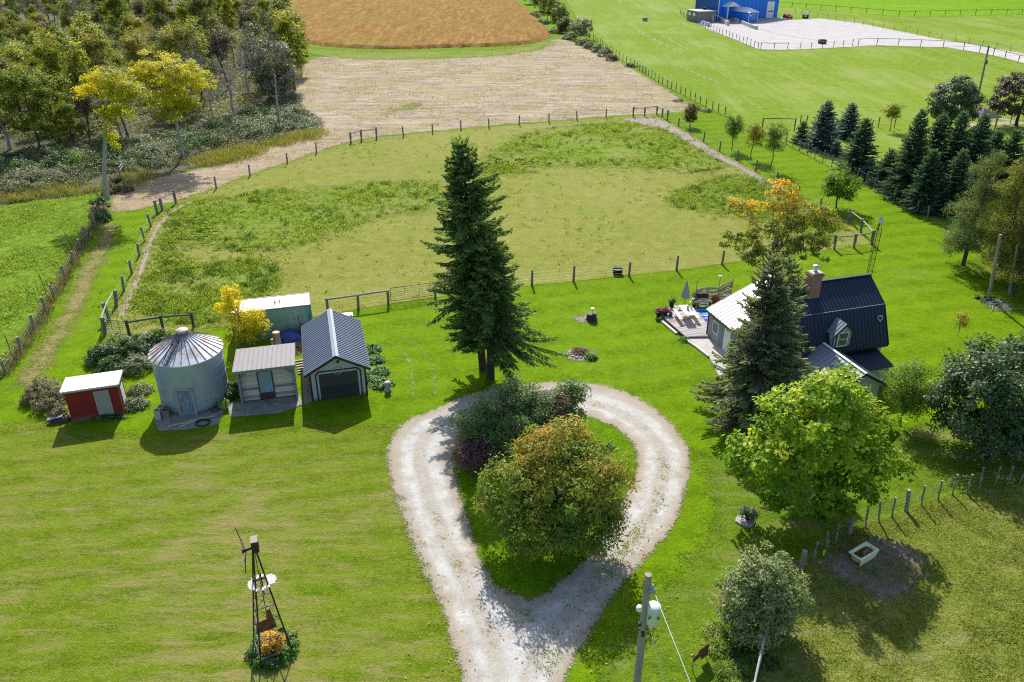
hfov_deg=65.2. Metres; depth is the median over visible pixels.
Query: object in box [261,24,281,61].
woodland tree
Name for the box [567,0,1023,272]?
field
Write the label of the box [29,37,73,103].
woodland tree
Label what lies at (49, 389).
weed clump
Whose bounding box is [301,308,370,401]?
garage
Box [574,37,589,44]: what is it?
hedge shrub
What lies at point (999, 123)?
path
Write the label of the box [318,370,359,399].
garage door
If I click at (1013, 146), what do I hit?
spruce tree
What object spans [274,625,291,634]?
green perennial
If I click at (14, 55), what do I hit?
woodland tree
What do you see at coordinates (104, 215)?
weed clump
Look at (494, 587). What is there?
weed tufts
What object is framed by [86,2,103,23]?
woodland tree
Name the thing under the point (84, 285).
path
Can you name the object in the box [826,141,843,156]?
spruce tree
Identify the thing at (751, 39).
yard fence
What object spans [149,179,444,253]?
rough grass
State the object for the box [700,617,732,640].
long grass
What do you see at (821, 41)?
open crate
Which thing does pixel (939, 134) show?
spruce tree
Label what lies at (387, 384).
stone pedestal
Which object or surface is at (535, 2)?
hedgerow tree
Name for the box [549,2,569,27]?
hedgerow tree
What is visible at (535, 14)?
hedge shrub
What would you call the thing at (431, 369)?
wheel marks
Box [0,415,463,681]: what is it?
lawn
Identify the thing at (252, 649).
green perennial
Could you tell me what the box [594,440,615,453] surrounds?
plants
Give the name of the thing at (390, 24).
field
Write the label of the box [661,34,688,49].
wheel marks
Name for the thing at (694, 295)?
hanging basket
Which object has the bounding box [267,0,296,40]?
woodland tree
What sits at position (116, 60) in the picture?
woodland tree
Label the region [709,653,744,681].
long grass
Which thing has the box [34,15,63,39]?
woodland tree
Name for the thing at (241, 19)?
woodland tree
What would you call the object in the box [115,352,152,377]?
weed clump
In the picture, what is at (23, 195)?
golden grass
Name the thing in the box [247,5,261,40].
woodland tree
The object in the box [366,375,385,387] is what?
vine clump
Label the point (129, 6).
woodland tree
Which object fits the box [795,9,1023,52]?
yard fence
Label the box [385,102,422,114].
rough grass
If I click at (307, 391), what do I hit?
concrete apron
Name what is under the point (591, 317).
tree stump
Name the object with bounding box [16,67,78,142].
woodland tree
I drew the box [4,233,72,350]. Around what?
steel stake fence
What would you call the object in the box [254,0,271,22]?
woodland tree
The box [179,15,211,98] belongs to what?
woodland tree
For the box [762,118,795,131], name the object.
gate frame
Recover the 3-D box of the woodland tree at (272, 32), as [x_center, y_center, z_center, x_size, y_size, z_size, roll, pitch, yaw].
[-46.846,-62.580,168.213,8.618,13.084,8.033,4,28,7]
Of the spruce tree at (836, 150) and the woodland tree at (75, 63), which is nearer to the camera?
the spruce tree at (836, 150)
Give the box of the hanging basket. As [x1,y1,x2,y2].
[691,293,699,297]
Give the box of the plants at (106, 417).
[86,413,129,420]
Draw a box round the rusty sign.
[692,643,708,668]
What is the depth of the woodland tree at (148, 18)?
224.21 m
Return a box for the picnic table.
[673,305,699,322]
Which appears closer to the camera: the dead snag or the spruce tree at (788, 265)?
the spruce tree at (788, 265)
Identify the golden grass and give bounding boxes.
[0,178,102,203]
[107,126,338,185]
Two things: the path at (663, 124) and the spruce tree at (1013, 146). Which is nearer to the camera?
the spruce tree at (1013, 146)
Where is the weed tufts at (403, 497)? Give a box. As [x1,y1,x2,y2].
[395,494,445,602]
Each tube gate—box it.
[103,319,127,334]
[390,283,433,300]
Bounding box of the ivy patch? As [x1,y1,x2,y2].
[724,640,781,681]
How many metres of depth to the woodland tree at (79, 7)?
191.60 m
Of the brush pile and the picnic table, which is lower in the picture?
the brush pile
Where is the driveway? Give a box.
[385,381,692,681]
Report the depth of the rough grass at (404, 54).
200.05 m
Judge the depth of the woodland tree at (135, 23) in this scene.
177.74 m
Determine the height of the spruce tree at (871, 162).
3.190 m
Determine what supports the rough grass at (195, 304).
on the paddock
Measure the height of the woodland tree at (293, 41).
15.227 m
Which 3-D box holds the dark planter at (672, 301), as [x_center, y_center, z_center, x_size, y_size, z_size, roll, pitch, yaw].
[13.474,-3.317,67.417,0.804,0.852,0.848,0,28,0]
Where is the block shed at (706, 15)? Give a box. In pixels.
[687,7,716,22]
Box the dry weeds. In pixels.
[0,205,109,376]
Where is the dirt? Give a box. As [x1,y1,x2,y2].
[818,531,928,602]
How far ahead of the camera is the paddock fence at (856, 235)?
95.33 m
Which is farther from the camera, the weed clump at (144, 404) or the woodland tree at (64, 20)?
the woodland tree at (64, 20)
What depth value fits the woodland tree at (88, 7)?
210.25 m
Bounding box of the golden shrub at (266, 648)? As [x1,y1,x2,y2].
[257,629,286,655]
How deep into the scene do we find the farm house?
55.98 m
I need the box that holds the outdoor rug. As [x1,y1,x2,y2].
[696,306,709,322]
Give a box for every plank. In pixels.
[174,417,204,425]
[181,415,214,424]
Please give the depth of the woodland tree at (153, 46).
147.81 m
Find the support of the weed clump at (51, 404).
on the lawn at (121, 559)
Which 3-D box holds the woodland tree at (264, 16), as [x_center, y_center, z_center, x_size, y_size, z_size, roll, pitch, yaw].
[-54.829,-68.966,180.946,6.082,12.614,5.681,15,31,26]
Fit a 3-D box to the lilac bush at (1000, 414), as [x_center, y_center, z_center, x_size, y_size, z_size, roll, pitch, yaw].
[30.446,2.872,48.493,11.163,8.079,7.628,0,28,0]
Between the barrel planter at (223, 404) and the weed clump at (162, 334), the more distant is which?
the weed clump at (162, 334)
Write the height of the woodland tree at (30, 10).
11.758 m
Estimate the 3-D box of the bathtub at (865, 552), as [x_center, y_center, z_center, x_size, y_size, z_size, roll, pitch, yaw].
[18.047,10.957,41.141,1.500,0.460,0.785,-17,32,-29]
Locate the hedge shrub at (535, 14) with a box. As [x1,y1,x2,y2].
[530,12,541,16]
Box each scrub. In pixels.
[0,94,319,194]
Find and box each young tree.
[682,103,699,123]
[721,114,745,149]
[743,121,766,159]
[760,121,789,169]
[819,161,863,208]
[880,102,906,130]
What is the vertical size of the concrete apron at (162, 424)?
0.100 m
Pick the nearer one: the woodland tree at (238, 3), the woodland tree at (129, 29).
the woodland tree at (129, 29)
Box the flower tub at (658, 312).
[654,307,666,317]
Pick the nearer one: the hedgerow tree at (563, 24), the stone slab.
the stone slab
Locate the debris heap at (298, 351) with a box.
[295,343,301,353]
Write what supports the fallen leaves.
on the ground at (658, 366)
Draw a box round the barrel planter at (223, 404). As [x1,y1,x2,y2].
[216,398,230,410]
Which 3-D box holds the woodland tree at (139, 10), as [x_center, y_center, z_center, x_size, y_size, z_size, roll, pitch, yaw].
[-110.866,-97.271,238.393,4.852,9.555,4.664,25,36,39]
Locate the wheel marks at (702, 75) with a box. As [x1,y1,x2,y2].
[677,65,723,84]
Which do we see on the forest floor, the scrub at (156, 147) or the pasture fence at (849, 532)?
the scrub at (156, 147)
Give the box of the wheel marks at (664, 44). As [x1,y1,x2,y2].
[641,33,684,54]
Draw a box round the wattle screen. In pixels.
[695,275,733,305]
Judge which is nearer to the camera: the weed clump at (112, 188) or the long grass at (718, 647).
the long grass at (718, 647)
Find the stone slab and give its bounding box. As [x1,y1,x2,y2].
[735,515,754,527]
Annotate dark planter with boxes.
[668,297,675,306]
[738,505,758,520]
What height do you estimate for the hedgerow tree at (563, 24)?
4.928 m
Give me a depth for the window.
55.23 m
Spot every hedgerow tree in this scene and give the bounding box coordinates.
[531,0,547,8]
[536,0,557,19]
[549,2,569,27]
[555,17,572,32]
[566,17,594,36]
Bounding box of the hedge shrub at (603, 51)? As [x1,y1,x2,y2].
[597,45,612,56]
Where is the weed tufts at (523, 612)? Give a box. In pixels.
[510,597,545,631]
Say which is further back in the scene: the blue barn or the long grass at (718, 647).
the blue barn
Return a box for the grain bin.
[147,327,228,415]
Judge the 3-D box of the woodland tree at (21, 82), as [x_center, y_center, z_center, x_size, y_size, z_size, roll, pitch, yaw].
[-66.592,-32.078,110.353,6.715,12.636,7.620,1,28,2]
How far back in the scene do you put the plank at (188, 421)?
52.24 m
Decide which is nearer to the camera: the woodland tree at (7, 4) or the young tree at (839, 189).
the young tree at (839, 189)
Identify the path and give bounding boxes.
[4,222,123,390]
[118,202,188,316]
[500,122,631,129]
[624,116,770,185]
[967,121,1023,126]
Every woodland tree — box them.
[0,9,30,44]
[0,10,15,44]
[0,31,6,44]
[0,39,40,88]
[0,40,41,75]
[0,43,37,118]
[0,53,37,149]
[0,61,59,153]
[1,0,20,15]
[7,0,27,23]
[8,18,45,47]
[13,64,48,103]
[16,0,27,18]
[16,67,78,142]
[19,33,44,63]
[20,0,55,19]
[21,0,49,19]
[26,0,39,22]
[28,11,47,29]
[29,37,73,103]
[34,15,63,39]
[35,27,65,77]
[39,0,59,19]
[40,0,59,18]
[49,20,71,66]
[50,101,88,145]
[53,1,64,33]
[54,0,93,34]
[57,34,95,125]
[62,0,90,25]
[63,22,124,73]
[63,24,97,68]
[66,82,99,139]
[70,11,97,66]
[73,5,103,28]
[74,29,127,99]
[79,10,97,31]
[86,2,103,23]
[87,0,110,27]
[91,0,136,43]
[94,63,139,135]
[99,0,127,28]
[99,69,143,145]
[100,0,139,49]
[114,11,147,55]
[116,30,155,100]
[122,0,134,18]
[122,18,142,59]
[129,0,160,15]
[130,0,147,30]
[138,41,165,68]
[141,0,170,30]
[143,54,189,124]
[144,0,179,48]
[150,19,214,96]
[151,23,181,81]
[167,0,195,30]
[178,37,212,119]
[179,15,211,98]
[182,0,223,72]
[184,0,226,57]
[194,17,214,80]
[202,73,228,119]
[204,22,238,89]
[208,48,245,116]
[212,0,238,12]
[214,0,235,26]
[216,0,236,33]
[220,31,245,70]
[226,30,260,103]
[232,0,247,15]
[232,5,258,46]
[236,21,267,89]
[242,0,261,17]
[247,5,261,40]
[247,37,283,102]
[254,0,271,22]
[255,30,274,69]
[256,8,276,48]
[260,7,289,54]
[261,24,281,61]
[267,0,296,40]
[267,10,310,61]
[271,6,307,89]
[271,40,299,96]
[287,8,308,74]
[292,15,310,46]
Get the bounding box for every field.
[109,39,689,211]
[288,0,550,48]
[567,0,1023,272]
[779,0,1023,16]
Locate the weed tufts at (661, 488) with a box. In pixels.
[638,458,675,516]
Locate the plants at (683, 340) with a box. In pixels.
[677,336,689,343]
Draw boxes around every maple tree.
[716,361,917,525]
[718,178,849,270]
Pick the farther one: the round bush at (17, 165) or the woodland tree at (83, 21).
the woodland tree at (83, 21)
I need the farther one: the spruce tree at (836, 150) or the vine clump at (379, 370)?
the spruce tree at (836, 150)
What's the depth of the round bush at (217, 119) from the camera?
124.89 m
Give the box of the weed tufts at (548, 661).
[530,638,564,678]
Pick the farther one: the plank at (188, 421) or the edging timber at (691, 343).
the edging timber at (691, 343)
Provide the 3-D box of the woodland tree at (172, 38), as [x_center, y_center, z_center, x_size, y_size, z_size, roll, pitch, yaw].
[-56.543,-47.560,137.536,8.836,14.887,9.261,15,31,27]
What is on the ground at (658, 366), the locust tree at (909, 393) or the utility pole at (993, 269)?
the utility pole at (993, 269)
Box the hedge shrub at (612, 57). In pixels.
[606,53,618,60]
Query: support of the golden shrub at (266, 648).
in the windmill tower at (268, 623)
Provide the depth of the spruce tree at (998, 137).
92.02 m
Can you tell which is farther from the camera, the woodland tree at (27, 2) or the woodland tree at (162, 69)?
the woodland tree at (27, 2)
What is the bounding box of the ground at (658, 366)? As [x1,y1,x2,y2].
[0,0,1023,681]
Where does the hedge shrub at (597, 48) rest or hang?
on the field at (452, 87)
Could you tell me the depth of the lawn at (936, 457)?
42.57 m
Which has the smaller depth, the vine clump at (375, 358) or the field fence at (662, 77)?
the vine clump at (375, 358)
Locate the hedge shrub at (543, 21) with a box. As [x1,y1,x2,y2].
[536,18,549,23]
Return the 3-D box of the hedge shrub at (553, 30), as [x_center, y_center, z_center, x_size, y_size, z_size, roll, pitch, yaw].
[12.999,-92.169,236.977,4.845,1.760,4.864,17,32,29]
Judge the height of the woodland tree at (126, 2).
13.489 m
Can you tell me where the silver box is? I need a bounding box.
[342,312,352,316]
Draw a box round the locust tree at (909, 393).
[878,353,942,425]
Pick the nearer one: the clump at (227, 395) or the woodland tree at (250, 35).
the clump at (227, 395)
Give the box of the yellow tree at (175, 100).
[119,49,218,159]
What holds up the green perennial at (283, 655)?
on the lawn at (121, 559)
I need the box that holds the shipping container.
[230,292,312,342]
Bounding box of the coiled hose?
[195,419,209,426]
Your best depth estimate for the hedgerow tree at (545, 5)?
263.64 m
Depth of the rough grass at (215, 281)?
72.30 m
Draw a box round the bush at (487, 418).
[447,372,569,464]
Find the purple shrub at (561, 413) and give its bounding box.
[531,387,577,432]
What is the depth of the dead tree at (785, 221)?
69.75 m
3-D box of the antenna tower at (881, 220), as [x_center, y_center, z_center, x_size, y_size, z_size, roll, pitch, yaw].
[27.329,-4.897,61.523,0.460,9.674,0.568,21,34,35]
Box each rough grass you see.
[91,116,859,334]
[119,257,304,331]
[144,223,193,261]
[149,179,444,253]
[305,40,554,60]
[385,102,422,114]
[478,121,734,173]
[480,162,537,177]
[660,173,855,242]
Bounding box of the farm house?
[705,264,892,410]
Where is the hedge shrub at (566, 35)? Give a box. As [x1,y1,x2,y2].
[561,32,577,39]
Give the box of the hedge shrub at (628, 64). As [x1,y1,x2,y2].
[624,62,633,66]
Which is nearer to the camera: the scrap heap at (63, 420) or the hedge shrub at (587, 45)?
the scrap heap at (63, 420)
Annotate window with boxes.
[835,331,849,346]
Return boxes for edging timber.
[660,320,677,334]
[686,339,696,346]
[695,346,709,357]
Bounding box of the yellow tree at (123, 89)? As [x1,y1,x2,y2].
[70,65,153,199]
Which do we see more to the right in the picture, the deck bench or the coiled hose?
the deck bench
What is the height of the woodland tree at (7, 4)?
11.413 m
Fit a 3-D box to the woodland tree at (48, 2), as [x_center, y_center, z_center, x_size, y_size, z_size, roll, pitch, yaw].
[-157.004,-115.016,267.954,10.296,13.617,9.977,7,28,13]
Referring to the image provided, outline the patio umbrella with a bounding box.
[681,280,689,304]
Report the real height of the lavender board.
0.180 m
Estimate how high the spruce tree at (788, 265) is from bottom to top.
11.232 m
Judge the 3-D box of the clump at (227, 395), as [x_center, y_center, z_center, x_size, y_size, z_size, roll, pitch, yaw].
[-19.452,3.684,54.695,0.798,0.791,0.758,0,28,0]
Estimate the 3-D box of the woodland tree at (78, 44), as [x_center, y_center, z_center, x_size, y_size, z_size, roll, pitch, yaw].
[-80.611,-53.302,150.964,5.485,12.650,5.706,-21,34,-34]
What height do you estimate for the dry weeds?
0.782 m
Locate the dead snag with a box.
[271,74,279,122]
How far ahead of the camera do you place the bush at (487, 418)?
47.78 m
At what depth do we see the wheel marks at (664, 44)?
214.84 m
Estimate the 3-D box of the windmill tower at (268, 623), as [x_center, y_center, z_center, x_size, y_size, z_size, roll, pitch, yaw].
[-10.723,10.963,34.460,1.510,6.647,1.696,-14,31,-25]
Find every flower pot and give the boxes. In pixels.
[662,306,671,314]
[690,298,699,306]
[710,295,719,303]
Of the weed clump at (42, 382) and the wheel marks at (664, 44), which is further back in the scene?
the wheel marks at (664, 44)
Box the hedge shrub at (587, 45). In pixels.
[582,41,595,49]
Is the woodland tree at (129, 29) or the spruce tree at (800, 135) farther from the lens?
the woodland tree at (129, 29)
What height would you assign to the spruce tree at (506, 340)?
11.160 m
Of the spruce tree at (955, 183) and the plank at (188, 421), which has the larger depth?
the spruce tree at (955, 183)
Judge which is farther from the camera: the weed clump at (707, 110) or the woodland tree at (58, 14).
the woodland tree at (58, 14)
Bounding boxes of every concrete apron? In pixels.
[155,406,223,430]
[228,395,302,416]
[302,373,311,403]
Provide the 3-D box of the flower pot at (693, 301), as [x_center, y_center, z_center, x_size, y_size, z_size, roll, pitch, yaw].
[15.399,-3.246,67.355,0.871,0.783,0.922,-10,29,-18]
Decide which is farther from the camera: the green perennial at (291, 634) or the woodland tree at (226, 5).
the woodland tree at (226, 5)
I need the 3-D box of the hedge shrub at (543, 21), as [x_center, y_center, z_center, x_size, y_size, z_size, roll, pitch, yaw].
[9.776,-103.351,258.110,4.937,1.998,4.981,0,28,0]
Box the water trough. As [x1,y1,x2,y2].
[612,267,622,274]
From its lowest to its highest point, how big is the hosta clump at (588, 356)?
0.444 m
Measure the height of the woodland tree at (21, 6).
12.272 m
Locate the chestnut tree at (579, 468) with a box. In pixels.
[469,409,641,562]
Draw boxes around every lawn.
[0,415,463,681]
[585,423,1023,681]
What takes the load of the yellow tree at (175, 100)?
on the forest floor
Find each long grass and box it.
[699,634,737,661]
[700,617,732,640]
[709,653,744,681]
[726,676,746,681]
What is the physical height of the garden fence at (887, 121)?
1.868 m
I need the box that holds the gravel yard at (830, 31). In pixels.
[699,17,1023,62]
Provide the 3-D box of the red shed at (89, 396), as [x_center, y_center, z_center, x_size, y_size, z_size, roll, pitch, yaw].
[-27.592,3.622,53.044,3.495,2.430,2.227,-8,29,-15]
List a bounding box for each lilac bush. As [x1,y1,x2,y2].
[708,539,814,654]
[923,329,1023,466]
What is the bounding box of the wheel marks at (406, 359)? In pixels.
[378,338,416,398]
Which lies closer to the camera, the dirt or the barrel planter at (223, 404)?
the dirt
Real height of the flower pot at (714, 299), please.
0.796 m
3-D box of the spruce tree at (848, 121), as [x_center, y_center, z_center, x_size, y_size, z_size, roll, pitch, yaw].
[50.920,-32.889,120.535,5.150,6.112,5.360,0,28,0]
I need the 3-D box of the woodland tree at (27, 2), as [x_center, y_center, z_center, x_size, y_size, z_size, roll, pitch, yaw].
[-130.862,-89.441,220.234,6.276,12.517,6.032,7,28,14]
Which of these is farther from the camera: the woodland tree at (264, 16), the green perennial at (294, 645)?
the woodland tree at (264, 16)
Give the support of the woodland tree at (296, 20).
on the forest floor
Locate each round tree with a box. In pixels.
[925,74,988,129]
[985,71,1023,125]
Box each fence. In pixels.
[0,201,101,373]
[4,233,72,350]
[93,161,123,197]
[100,190,176,334]
[124,311,194,335]
[174,105,874,298]
[325,290,389,309]
[582,32,725,115]
[680,10,853,49]
[754,466,1023,681]
[779,129,929,218]
[783,2,1022,16]
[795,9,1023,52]
[800,115,1012,127]
[858,38,1022,62]
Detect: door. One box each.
[93,389,114,415]
[177,391,194,414]
[256,370,275,399]
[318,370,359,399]
[766,1,774,17]
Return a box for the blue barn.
[695,0,779,22]
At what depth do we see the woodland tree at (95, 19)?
237.48 m
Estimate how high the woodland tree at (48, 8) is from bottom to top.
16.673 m
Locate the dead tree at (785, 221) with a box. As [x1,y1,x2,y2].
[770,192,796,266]
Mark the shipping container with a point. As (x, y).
(282, 312)
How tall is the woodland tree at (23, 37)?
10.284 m
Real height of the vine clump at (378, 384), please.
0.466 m
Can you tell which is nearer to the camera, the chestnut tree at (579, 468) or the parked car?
the chestnut tree at (579, 468)
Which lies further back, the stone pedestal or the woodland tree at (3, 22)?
the woodland tree at (3, 22)
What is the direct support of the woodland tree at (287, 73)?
on the forest floor
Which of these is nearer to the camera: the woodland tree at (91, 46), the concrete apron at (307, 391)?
the concrete apron at (307, 391)
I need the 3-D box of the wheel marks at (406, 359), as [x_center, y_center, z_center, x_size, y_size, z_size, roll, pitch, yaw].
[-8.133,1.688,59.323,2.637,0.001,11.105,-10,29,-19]
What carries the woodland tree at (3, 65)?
on the forest floor
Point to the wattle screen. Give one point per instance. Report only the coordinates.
(710, 292)
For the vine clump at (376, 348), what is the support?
on the ground at (658, 366)
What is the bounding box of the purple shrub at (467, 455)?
[449,437,496,476]
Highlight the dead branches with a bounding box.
[980,298,1019,311]
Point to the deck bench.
(702, 296)
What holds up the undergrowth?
on the forest floor
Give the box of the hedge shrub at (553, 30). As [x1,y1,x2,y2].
[548,27,563,33]
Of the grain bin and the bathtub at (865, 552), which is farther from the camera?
the grain bin
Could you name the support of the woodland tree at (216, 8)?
on the forest floor
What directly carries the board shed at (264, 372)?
on the ground at (658, 366)
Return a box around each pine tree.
[938,148,1010,265]
[970,204,1023,295]
[972,156,1023,280]
[979,206,1023,271]
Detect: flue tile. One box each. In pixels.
[153,408,161,419]
[161,408,169,418]
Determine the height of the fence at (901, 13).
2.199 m
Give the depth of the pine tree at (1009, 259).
69.08 m
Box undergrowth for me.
[0,14,300,146]
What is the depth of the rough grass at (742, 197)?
94.51 m
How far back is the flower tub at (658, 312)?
65.99 m
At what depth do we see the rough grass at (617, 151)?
114.85 m
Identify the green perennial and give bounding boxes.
[244,644,258,662]
[247,633,263,647]
[249,650,268,670]
[263,651,281,670]
[273,644,296,665]
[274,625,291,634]
[282,629,300,644]
[284,637,299,653]
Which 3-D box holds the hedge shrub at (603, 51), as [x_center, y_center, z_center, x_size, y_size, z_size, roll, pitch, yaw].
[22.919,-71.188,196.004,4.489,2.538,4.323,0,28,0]
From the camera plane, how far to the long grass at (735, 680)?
34.19 m
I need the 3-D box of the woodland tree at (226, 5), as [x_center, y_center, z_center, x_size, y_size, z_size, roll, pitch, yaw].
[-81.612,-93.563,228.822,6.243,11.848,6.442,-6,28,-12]
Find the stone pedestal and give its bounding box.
[384,381,390,392]
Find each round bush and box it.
[7,161,28,174]
[41,158,62,168]
[62,151,82,168]
[214,117,226,126]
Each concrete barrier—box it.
[719,17,728,25]
[730,16,738,22]
[741,21,751,26]
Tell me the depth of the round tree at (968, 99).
121.81 m
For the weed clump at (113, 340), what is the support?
on the ground at (658, 366)
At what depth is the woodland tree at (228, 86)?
128.06 m
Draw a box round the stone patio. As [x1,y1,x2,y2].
[688,338,727,377]
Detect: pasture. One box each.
[0,193,96,378]
[750,483,1023,681]
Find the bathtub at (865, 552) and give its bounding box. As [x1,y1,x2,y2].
[848,541,878,566]
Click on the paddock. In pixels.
(658, 233)
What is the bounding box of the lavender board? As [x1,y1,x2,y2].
[47,414,62,420]
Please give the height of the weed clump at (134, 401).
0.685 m
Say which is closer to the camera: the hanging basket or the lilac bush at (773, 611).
the lilac bush at (773, 611)
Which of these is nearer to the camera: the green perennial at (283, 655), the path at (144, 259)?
the green perennial at (283, 655)
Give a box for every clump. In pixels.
[18,383,47,405]
[27,374,61,399]
[30,389,65,414]
[38,382,64,404]
[46,405,69,423]
[81,343,115,366]
[87,196,110,207]
[88,204,108,216]
[90,208,112,221]
[93,355,125,372]
[95,330,134,359]
[100,181,118,194]
[108,174,126,185]
[111,337,147,364]
[115,180,133,192]
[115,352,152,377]
[124,397,142,413]
[125,395,150,411]
[126,329,159,353]
[126,381,155,397]
[143,328,172,348]
[224,389,232,400]
[228,380,238,399]
[366,343,382,355]
[366,364,390,376]
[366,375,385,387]
[368,353,385,364]
[372,376,394,389]
[583,352,598,360]
[700,108,711,112]
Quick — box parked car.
[783,14,792,18]
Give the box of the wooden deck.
[661,306,709,338]
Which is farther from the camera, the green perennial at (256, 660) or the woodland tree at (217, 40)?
the woodland tree at (217, 40)
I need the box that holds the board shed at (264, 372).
[232,343,298,404]
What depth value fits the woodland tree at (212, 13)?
175.16 m
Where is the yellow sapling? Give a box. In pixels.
[953,310,973,335]
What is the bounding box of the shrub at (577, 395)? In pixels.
[552,376,592,439]
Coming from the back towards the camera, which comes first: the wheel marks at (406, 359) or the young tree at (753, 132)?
the young tree at (753, 132)
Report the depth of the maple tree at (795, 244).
68.32 m
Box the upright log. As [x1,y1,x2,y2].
[272,331,280,344]
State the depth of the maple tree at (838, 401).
41.28 m
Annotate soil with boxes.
[563,347,599,361]
[572,313,600,323]
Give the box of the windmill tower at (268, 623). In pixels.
[235,527,293,667]
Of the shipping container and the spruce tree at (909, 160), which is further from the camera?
the spruce tree at (909, 160)
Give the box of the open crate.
[818,39,826,43]
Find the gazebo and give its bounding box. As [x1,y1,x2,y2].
[974,108,1001,130]
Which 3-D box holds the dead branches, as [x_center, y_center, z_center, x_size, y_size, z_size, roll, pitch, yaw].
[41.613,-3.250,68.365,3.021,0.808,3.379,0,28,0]
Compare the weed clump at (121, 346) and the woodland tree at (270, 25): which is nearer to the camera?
the weed clump at (121, 346)
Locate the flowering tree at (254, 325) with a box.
[213,283,272,347]
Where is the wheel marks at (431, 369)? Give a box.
[404,336,436,393]
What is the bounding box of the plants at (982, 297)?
[973,292,1000,304]
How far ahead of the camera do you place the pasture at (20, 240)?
80.07 m
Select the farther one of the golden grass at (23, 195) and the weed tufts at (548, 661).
the golden grass at (23, 195)
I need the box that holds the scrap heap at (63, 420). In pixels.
[51,416,69,423]
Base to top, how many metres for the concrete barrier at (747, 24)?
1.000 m
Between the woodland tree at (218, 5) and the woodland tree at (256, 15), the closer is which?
the woodland tree at (256, 15)
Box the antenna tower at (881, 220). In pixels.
[866,217,883,275]
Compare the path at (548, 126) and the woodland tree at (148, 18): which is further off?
the woodland tree at (148, 18)
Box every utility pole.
[633,572,689,681]
[716,15,989,94]
[879,234,1001,300]
[1007,245,1018,295]
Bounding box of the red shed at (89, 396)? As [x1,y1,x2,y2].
[59,370,127,422]
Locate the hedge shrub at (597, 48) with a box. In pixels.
[590,43,605,52]
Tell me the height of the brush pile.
0.646 m
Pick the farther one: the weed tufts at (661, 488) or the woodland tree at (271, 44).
the woodland tree at (271, 44)
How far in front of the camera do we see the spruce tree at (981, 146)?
89.97 m
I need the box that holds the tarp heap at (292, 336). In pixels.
[280,330,301,343]
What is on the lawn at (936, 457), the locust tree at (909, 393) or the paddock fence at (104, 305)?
the locust tree at (909, 393)
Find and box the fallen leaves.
[405,520,691,679]
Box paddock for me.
[105,115,869,335]
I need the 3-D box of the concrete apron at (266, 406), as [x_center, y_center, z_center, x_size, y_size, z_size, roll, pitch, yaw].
[-16.852,4.431,54.119,5.343,0.100,2.117,-3,28,-7]
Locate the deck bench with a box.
[696,294,711,306]
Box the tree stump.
[585,311,597,322]
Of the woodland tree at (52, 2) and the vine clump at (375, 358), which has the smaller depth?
the vine clump at (375, 358)
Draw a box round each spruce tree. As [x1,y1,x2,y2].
[420,134,526,370]
[449,232,570,384]
[689,247,814,440]
[740,253,819,386]
[789,120,809,144]
[797,100,841,152]
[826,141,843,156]
[830,117,881,175]
[833,102,861,139]
[858,158,875,180]
[863,147,901,190]
[874,108,933,203]
[894,148,947,215]
[915,112,950,165]
[924,148,974,219]
[934,112,995,205]
[937,109,972,190]
[984,129,1011,201]
[988,128,1023,203]
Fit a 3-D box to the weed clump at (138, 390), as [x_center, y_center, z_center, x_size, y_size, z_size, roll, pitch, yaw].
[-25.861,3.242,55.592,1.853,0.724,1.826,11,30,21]
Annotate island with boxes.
[454,413,637,600]
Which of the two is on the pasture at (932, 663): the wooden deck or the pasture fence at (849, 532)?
the pasture fence at (849, 532)
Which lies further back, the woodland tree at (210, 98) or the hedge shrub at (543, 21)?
the hedge shrub at (543, 21)
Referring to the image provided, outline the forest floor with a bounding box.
[0,0,323,205]
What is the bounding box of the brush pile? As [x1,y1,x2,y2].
[571,346,589,356]
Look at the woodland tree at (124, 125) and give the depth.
115.19 m
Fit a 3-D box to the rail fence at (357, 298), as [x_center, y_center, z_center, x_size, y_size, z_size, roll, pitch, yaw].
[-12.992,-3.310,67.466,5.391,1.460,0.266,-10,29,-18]
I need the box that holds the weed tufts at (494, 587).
[450,459,514,593]
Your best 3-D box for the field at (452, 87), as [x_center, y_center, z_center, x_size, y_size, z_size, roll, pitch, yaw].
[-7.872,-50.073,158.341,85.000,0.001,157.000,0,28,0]
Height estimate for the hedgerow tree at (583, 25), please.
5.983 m
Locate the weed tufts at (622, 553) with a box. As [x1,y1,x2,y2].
[599,527,650,581]
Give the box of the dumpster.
[802,13,808,17]

